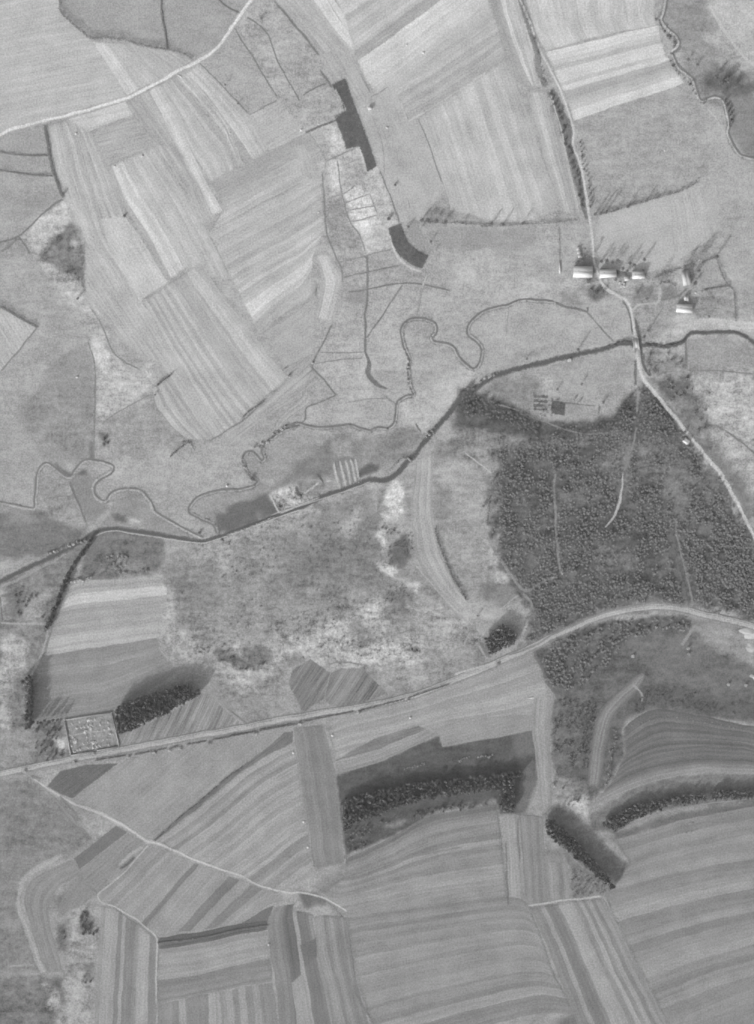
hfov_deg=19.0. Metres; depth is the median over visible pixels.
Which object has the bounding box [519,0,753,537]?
track
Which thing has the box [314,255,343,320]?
field
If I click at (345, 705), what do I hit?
ditch
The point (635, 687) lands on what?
path
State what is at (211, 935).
hedge
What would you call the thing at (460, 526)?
ditch
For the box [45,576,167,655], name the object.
field
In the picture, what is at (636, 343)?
bridge
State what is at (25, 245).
ditch
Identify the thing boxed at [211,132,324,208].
field
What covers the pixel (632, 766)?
field
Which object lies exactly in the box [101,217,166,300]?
field
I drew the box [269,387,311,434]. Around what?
field
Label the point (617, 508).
track
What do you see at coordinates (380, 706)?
verge
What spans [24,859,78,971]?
field
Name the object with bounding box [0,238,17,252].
ditch
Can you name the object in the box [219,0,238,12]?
ditch
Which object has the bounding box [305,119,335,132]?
ditch
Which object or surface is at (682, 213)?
field
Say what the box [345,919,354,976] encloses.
ditch
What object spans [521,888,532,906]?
field
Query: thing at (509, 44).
field
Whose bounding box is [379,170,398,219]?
ditch
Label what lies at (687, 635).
track
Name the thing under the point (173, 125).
field
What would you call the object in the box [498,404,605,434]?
track
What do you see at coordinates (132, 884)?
field
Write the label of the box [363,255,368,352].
ditch
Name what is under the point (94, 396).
ditch
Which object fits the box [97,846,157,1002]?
path
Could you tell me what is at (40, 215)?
ditch
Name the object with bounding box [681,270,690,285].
barn
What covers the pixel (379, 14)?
field
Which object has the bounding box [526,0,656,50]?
field
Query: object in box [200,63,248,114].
ditch
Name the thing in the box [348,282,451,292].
ditch
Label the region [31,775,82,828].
field
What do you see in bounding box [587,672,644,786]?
field
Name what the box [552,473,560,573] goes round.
forest ride
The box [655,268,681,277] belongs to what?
hedge
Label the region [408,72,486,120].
field margin
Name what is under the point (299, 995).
field
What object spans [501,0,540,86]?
field
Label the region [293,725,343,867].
field
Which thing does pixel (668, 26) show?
stream bank
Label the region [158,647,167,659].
track
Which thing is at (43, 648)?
track
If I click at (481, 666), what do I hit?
verge
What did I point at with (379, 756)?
field
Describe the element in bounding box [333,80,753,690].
pine woodland
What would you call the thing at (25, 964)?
path
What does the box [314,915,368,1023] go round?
field
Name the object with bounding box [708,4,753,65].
track
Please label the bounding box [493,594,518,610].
track
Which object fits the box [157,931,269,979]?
field
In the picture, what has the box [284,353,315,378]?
field
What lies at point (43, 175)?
hedge
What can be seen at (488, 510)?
hedge
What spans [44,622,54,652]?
ditch
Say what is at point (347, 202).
ditch
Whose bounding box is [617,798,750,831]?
path
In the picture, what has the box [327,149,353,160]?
ditch
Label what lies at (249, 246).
field
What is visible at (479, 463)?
path
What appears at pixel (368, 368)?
ditch
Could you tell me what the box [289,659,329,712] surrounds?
field
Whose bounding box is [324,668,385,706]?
field
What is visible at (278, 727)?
hedge
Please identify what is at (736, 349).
ditch
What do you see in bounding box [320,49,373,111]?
field
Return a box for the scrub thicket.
[1,0,746,982]
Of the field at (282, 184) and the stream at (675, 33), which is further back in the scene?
the field at (282, 184)
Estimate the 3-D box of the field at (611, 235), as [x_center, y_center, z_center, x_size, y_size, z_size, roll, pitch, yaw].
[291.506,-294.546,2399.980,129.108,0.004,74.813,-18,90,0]
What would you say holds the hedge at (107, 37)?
on the ground
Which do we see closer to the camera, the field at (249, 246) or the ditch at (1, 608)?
the field at (249, 246)
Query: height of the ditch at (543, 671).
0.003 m
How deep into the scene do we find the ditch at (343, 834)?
2399.90 m
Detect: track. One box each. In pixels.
[0,545,79,588]
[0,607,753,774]
[0,621,43,625]
[16,854,60,973]
[35,630,48,668]
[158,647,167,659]
[209,694,244,723]
[475,641,489,659]
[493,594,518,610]
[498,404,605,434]
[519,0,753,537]
[549,89,578,213]
[605,475,623,527]
[623,427,637,472]
[633,284,661,311]
[636,383,643,413]
[679,625,695,645]
[692,318,753,325]
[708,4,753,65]
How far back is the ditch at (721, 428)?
2399.98 m
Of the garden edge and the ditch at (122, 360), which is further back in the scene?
the ditch at (122, 360)
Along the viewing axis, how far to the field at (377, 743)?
2399.94 m
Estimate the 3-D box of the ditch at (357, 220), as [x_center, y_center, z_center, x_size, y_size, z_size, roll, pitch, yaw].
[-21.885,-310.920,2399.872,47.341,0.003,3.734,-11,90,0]
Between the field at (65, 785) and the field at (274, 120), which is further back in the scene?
the field at (65, 785)
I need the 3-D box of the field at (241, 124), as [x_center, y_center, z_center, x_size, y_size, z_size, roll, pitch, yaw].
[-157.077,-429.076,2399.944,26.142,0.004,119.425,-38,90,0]
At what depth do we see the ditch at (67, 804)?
2399.86 m
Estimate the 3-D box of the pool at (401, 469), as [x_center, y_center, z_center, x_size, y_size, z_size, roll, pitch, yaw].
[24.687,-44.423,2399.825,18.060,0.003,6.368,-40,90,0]
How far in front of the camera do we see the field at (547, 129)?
2399.93 m
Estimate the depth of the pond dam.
2399.93 m
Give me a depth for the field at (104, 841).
2399.97 m
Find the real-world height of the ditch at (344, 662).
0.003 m
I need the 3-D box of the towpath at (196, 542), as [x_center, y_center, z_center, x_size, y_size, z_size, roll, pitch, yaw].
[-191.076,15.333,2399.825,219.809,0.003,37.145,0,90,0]
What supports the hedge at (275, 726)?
on the ground
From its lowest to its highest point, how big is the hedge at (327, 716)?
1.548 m
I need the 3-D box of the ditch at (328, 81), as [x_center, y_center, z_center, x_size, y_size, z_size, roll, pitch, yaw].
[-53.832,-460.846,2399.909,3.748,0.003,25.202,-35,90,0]
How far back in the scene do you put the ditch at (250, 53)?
2399.93 m
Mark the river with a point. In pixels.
(412, 456)
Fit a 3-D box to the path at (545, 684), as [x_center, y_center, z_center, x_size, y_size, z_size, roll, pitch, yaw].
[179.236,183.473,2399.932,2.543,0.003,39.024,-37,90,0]
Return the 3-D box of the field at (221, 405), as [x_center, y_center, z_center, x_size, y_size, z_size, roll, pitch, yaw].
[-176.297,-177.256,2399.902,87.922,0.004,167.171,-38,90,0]
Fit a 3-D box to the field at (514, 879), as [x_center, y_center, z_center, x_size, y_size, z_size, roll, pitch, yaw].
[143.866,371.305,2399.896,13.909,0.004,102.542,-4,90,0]
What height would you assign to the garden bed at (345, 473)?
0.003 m
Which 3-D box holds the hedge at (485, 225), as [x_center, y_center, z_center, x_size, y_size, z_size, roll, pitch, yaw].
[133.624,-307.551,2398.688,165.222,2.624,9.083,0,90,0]
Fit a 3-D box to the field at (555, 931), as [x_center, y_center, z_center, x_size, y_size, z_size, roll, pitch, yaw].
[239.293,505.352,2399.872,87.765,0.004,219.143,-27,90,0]
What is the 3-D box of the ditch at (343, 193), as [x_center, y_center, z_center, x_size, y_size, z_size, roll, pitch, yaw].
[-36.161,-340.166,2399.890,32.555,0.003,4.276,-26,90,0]
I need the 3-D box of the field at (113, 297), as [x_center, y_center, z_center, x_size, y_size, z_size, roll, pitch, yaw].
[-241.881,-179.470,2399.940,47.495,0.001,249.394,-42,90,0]
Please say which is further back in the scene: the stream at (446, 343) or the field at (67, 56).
the field at (67, 56)
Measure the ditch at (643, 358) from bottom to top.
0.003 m
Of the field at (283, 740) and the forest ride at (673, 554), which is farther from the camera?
the field at (283, 740)
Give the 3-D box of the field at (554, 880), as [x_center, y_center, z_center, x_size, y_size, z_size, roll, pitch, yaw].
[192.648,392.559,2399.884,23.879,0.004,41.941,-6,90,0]
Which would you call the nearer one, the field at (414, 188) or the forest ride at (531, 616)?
the forest ride at (531, 616)
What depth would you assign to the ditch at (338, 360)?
2399.89 m
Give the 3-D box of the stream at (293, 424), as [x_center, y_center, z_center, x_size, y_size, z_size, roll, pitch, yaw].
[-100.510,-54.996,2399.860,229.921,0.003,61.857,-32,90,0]
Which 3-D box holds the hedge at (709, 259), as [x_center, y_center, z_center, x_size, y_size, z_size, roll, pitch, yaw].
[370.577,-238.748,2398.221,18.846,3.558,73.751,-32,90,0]
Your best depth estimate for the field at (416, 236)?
2399.93 m
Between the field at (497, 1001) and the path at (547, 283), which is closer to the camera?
the field at (497, 1001)
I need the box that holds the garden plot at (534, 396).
[533,394,547,398]
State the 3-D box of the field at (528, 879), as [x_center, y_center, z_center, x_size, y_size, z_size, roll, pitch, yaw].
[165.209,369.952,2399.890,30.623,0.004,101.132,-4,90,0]
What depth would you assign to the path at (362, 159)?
2399.93 m
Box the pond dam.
[389,234,421,272]
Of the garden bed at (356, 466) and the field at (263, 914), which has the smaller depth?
the garden bed at (356, 466)
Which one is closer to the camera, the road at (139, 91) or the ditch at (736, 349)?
the road at (139, 91)
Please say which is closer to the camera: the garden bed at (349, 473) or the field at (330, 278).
the garden bed at (349, 473)
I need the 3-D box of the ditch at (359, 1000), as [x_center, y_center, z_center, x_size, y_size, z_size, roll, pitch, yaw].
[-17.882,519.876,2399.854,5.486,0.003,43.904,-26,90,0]
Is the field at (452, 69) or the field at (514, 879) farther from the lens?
the field at (452, 69)
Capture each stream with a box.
[0,458,114,508]
[105,487,202,537]
[107,489,202,538]
[188,421,386,532]
[388,298,553,427]
[659,0,679,52]
[662,0,680,52]
[671,55,752,159]
[673,53,753,158]
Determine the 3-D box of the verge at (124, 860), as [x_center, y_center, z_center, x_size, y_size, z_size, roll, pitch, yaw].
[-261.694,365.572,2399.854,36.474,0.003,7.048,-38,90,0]
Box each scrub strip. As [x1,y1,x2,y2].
[518,0,547,87]
[546,89,587,218]
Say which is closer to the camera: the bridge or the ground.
the bridge
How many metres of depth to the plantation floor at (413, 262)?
2399.93 m
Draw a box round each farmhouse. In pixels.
[573,266,592,277]
[599,269,616,277]
[632,270,644,278]
[676,304,692,312]
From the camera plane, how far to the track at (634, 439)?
2399.98 m
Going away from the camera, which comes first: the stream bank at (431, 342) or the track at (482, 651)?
the stream bank at (431, 342)
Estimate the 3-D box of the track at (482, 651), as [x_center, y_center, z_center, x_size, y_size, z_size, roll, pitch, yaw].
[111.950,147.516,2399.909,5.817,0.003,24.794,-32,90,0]
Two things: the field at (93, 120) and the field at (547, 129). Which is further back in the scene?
the field at (93, 120)
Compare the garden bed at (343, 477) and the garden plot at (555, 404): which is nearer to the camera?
the garden bed at (343, 477)
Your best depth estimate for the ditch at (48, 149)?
2399.92 m
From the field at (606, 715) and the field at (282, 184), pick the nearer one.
the field at (282, 184)
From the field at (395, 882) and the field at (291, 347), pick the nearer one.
the field at (395, 882)
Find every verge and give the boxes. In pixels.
[0,604,752,771]
[4,609,753,776]
[118,845,145,866]
[120,857,134,869]
[455,660,496,674]
[509,602,689,654]
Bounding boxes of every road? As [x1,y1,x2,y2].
[0,0,252,135]
[0,605,753,775]
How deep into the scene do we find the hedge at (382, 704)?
2399.25 m
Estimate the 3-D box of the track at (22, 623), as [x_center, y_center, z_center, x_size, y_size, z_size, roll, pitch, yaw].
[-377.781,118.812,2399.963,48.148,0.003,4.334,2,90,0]
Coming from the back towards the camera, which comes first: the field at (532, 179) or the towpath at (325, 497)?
the field at (532, 179)
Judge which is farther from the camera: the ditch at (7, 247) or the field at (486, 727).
the field at (486, 727)
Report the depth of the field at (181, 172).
2399.93 m
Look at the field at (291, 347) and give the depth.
2399.92 m
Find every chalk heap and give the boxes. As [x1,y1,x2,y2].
[739,628,753,638]
[746,643,753,651]
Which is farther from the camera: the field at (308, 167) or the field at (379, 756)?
the field at (379, 756)
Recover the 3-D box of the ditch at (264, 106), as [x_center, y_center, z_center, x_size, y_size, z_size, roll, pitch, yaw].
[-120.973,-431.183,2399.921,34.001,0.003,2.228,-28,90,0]
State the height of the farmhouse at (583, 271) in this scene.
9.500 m
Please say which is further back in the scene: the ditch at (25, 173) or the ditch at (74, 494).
the ditch at (74, 494)
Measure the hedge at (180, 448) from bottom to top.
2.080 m
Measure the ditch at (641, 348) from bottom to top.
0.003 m
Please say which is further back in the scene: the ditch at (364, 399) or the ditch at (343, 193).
the ditch at (343, 193)
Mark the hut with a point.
(686, 441)
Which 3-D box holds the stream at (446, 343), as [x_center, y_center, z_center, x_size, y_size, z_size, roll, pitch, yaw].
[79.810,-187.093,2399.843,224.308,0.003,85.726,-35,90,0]
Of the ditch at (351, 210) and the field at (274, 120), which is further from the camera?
the field at (274, 120)
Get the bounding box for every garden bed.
[333,462,339,486]
[336,463,342,488]
[339,461,346,485]
[341,460,349,485]
[345,460,350,483]
[347,459,353,482]
[350,459,355,482]
[355,458,359,479]
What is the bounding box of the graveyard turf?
[65,713,117,754]
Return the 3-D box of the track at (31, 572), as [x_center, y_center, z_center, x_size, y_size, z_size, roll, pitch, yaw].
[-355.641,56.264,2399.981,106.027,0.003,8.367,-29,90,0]
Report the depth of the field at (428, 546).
2399.98 m
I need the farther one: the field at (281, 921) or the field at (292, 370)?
the field at (281, 921)
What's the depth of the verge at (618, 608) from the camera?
2399.91 m
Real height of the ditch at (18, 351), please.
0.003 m
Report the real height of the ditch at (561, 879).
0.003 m
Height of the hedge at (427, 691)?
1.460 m
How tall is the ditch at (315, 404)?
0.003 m
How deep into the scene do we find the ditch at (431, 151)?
2399.92 m
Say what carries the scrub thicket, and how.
on the ground
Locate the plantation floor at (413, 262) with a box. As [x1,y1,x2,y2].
[388,224,428,267]
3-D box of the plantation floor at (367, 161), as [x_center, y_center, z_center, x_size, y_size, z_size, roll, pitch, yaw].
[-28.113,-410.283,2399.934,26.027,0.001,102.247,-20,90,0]
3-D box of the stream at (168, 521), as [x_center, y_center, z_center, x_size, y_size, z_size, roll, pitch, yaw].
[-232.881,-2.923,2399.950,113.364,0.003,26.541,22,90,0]
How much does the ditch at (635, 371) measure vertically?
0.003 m
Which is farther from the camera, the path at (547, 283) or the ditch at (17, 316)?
the path at (547, 283)
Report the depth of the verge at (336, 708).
2399.93 m
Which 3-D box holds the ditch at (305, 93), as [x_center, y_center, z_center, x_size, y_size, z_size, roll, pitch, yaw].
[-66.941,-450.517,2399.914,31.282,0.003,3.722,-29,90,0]
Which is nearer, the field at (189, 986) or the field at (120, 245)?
the field at (189, 986)
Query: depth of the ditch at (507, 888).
2399.87 m
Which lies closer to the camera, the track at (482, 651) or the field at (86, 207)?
the track at (482, 651)
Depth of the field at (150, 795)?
2399.98 m
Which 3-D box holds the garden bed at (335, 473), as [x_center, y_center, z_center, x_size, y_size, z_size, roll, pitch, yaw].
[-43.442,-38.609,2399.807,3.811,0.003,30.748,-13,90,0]
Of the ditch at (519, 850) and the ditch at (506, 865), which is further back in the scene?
the ditch at (519, 850)
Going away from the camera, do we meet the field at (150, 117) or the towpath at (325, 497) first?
the towpath at (325, 497)
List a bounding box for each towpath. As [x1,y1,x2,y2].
[96,510,298,543]
[273,482,368,514]
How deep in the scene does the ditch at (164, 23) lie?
2399.96 m
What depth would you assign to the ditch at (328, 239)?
2399.90 m
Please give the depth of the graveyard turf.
2399.91 m
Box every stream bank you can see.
[0,459,114,510]
[105,487,203,539]
[187,423,387,531]
[389,298,554,429]
[658,0,681,51]
[670,53,753,160]
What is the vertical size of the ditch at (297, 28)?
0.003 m
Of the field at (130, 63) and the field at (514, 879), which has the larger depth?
the field at (130, 63)
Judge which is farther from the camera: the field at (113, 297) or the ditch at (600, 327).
the ditch at (600, 327)
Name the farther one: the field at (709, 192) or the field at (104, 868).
the field at (709, 192)
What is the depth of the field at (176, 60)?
2399.97 m
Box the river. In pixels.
[0,331,753,582]
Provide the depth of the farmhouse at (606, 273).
2395.10 m
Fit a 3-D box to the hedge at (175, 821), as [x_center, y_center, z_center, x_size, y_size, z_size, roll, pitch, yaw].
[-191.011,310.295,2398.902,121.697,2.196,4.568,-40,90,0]
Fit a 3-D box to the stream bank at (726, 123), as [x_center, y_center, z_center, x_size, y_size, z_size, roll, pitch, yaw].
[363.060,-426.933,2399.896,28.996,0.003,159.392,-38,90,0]
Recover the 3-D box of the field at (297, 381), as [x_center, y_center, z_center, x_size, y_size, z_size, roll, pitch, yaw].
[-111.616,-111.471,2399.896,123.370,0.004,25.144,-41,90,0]
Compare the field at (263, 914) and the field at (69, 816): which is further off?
the field at (69, 816)
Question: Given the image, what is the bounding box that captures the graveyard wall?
[64,712,118,755]
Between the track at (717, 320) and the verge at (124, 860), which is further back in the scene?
the track at (717, 320)
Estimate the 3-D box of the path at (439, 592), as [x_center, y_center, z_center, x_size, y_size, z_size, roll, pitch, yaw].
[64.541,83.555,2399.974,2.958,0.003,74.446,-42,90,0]
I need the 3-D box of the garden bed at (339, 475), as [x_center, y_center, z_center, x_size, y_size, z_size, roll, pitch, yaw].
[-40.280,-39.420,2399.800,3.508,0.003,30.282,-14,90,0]
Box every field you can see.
[0,0,125,131]
[0,308,34,369]
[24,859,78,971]
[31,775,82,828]
[32,638,176,722]
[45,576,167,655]
[48,763,116,797]
[49,121,141,301]
[58,875,97,913]
[69,102,131,130]
[70,121,134,228]
[71,726,290,839]
[74,826,126,868]
[80,833,144,891]
[85,245,223,439]
[93,41,170,94]
[93,116,152,164]
[95,905,156,1023]
[100,846,282,935]
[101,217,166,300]
[109,146,229,280]
[117,692,241,745]
[127,91,213,224]
[141,45,190,70]
[143,264,287,429]
[149,86,221,214]
[153,380,212,439]
[155,144,230,276]
[155,731,292,840]
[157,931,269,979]
[157,958,272,1003]
[158,77,237,180]
[158,745,314,890]
[158,921,266,948]
[158,982,277,1023]
[176,73,242,165]
[186,64,266,158]
[210,178,324,332]
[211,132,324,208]
[213,156,325,229]
[223,362,319,444]
[242,905,273,922]
[249,101,304,149]
[264,289,316,367]
[267,903,300,1023]
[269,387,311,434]
[276,0,354,55]
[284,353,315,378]
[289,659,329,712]
[291,973,312,1023]
[292,910,334,1023]
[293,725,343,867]
[294,145,321,182]
[300,938,316,966]
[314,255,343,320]
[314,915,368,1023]
[317,804,506,917]
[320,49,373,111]
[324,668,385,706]
[327,653,547,759]
[328,0,349,33]
[335,725,424,760]
[335,730,437,772]
[337,0,363,14]
[345,0,431,56]
[347,897,573,1023]
[358,0,506,119]
[360,89,444,221]
[407,220,430,252]
[411,454,467,612]
[419,59,559,221]
[431,714,531,746]
[490,0,531,90]
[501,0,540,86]
[503,813,520,898]
[515,814,547,903]
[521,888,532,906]
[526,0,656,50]
[528,89,578,214]
[531,897,666,1023]
[532,696,554,810]
[545,862,569,900]
[546,26,684,120]
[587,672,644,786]
[589,709,753,807]
[594,195,709,272]
[605,806,753,1023]
[667,184,710,253]
[700,184,720,233]
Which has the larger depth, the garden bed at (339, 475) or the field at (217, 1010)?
the field at (217, 1010)
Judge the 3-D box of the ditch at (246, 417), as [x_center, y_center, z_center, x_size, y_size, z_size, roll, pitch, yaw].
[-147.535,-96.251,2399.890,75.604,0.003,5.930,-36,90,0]
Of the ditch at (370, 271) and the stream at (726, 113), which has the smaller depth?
the stream at (726, 113)
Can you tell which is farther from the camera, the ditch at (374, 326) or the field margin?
the field margin
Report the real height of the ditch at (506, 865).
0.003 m
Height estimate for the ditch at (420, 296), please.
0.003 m
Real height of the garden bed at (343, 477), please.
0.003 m
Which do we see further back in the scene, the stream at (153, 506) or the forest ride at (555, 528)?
the forest ride at (555, 528)
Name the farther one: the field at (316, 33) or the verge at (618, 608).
the field at (316, 33)
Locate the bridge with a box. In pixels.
[633,338,639,349]
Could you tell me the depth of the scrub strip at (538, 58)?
2399.91 m
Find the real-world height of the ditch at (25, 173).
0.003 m
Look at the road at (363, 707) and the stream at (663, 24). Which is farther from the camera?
the road at (363, 707)
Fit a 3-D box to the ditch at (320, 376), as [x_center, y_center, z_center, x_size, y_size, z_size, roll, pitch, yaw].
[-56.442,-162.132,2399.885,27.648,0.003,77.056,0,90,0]
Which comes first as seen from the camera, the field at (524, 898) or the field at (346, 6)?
the field at (524, 898)
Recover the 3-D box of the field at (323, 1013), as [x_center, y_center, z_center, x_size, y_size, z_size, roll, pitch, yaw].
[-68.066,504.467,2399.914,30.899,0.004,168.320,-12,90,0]
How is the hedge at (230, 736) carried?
on the field at (150, 795)
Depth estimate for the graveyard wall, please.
2398.50 m
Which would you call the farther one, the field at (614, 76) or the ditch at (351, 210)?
the field at (614, 76)
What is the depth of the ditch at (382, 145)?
2399.93 m
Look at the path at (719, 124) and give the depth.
2399.98 m
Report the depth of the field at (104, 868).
2399.95 m
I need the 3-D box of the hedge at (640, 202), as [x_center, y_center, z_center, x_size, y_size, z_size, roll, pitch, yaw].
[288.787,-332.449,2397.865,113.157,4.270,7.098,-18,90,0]
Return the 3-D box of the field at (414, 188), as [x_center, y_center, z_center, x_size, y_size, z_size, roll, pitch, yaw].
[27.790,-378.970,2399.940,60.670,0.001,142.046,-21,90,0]
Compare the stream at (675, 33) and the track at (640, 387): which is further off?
the stream at (675, 33)
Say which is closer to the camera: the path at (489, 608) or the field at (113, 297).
the path at (489, 608)
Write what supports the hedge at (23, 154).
on the ground
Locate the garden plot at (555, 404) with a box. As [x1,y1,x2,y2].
[551,400,565,414]
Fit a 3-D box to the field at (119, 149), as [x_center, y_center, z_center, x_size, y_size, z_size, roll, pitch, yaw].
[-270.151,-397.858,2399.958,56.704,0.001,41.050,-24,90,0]
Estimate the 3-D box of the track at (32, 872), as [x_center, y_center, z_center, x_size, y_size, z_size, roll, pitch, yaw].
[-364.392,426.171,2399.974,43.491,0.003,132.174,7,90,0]
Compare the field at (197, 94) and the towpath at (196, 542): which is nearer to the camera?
the towpath at (196, 542)
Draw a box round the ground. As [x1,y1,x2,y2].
[0,0,753,1023]
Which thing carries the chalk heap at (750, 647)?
on the ground
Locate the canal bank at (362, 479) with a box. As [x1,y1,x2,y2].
[0,329,753,581]
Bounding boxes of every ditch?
[0,169,52,176]
[0,199,62,242]
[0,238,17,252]
[0,328,36,371]
[0,597,2,619]
[0,604,753,770]
[1,306,35,326]
[19,237,30,253]
[44,126,64,196]
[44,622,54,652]
[59,795,76,814]
[69,481,86,523]
[87,341,95,455]
[90,307,138,368]
[104,394,150,421]
[152,391,185,438]
[160,0,168,47]
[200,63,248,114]
[209,399,265,441]
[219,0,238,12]
[234,27,277,96]
[247,17,299,99]
[250,100,276,114]
[274,0,319,54]
[302,82,326,96]
[303,394,335,421]
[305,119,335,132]
[311,324,335,394]
[314,358,361,364]
[319,351,362,353]
[320,70,331,87]
[322,175,343,281]
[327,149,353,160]
[328,661,363,664]
[329,186,354,198]
[329,206,373,219]
[330,193,369,211]
[336,161,365,250]
[337,215,377,223]
[340,249,391,261]
[341,805,346,859]
[344,265,397,277]
[344,398,385,403]
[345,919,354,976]
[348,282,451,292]
[352,981,369,1016]
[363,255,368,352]
[365,352,386,389]
[367,285,402,337]
[372,118,385,174]
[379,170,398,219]
[416,276,427,316]
[418,118,441,180]
[435,524,485,527]
[505,841,508,899]
[505,871,508,906]
[517,818,520,861]
[534,652,552,692]
[551,400,595,405]
[556,302,588,312]
[560,866,562,893]
[587,313,613,341]
[622,300,633,334]
[633,360,636,383]
[634,317,650,375]
[642,353,650,376]
[662,287,687,300]
[684,341,687,369]
[688,369,751,374]
[715,424,753,452]
[718,346,752,356]
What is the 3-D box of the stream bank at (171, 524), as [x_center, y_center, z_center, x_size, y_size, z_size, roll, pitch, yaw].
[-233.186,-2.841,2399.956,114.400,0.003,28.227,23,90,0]
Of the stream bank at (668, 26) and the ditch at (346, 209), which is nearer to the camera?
the ditch at (346, 209)
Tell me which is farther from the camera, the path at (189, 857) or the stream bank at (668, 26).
the stream bank at (668, 26)
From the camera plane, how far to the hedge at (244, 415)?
2398.85 m
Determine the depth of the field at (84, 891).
2399.92 m
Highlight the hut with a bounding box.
[682,438,689,444]
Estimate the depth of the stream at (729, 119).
2399.89 m
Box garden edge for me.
[281,497,318,512]
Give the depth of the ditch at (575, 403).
2399.97 m
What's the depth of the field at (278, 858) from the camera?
2399.96 m
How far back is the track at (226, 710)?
2399.91 m
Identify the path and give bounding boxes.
[7,963,32,967]
[34,779,346,910]
[68,728,113,736]
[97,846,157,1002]
[359,147,367,171]
[416,566,461,615]
[465,453,490,472]
[468,603,509,609]
[523,281,577,287]
[529,895,601,906]
[535,671,555,698]
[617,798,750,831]
[633,684,642,699]
[708,109,730,145]
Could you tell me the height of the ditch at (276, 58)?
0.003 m
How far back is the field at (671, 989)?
2399.87 m
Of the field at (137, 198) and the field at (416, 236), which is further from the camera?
the field at (137, 198)
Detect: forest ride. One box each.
[484,532,555,591]
[521,593,534,638]
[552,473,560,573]
[666,532,687,600]
[674,517,693,603]
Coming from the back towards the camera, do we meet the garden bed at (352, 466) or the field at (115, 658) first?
the field at (115, 658)
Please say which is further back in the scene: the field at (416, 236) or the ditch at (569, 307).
the field at (416, 236)
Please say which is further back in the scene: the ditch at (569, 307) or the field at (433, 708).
the field at (433, 708)
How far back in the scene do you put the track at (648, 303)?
2399.89 m
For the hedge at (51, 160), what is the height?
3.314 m
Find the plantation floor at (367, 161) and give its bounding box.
[331,78,376,170]
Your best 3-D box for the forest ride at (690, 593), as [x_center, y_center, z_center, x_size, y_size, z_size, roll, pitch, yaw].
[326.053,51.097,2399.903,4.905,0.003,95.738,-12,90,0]
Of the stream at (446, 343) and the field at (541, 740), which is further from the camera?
the field at (541, 740)
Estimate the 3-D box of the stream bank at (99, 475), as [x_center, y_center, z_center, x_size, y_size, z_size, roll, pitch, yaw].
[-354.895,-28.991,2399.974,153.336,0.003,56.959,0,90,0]
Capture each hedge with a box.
[0,151,49,156]
[0,306,37,327]
[1,169,50,176]
[44,125,62,192]
[58,0,167,50]
[154,768,241,839]
[157,925,268,942]
[160,0,167,48]
[168,49,191,58]
[170,441,191,457]
[212,732,251,739]
[227,516,274,535]
[243,400,263,416]
[259,723,290,729]
[259,723,297,730]
[304,711,353,721]
[360,699,404,710]
[409,684,448,697]
[425,219,578,226]
[434,528,467,599]
[486,497,489,523]
[597,181,697,215]
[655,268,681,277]
[700,257,736,320]
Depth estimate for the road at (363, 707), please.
2399.94 m
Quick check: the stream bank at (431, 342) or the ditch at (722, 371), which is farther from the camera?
the ditch at (722, 371)
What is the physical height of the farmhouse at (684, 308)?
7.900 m
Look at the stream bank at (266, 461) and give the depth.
2399.87 m
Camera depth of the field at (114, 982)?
2399.92 m
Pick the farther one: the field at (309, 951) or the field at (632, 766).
the field at (632, 766)
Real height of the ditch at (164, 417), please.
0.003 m
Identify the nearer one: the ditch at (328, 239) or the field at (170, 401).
the ditch at (328, 239)
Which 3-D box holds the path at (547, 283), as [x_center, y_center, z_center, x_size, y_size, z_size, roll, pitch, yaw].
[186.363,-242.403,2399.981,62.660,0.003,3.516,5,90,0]
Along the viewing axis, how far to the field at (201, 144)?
2399.96 m
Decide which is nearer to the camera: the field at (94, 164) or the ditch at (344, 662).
the field at (94, 164)
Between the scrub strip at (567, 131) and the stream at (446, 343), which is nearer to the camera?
the stream at (446, 343)
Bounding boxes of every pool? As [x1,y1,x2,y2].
[395,465,406,475]
[418,439,428,449]
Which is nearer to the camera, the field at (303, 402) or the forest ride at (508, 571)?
the field at (303, 402)
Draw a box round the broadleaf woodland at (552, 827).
[20,99,753,888]
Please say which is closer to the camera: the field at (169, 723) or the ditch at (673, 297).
the ditch at (673, 297)
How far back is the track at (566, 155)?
2399.90 m
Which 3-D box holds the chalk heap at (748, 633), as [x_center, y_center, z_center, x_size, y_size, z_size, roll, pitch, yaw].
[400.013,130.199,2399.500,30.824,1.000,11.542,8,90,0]
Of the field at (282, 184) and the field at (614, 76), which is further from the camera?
the field at (282, 184)

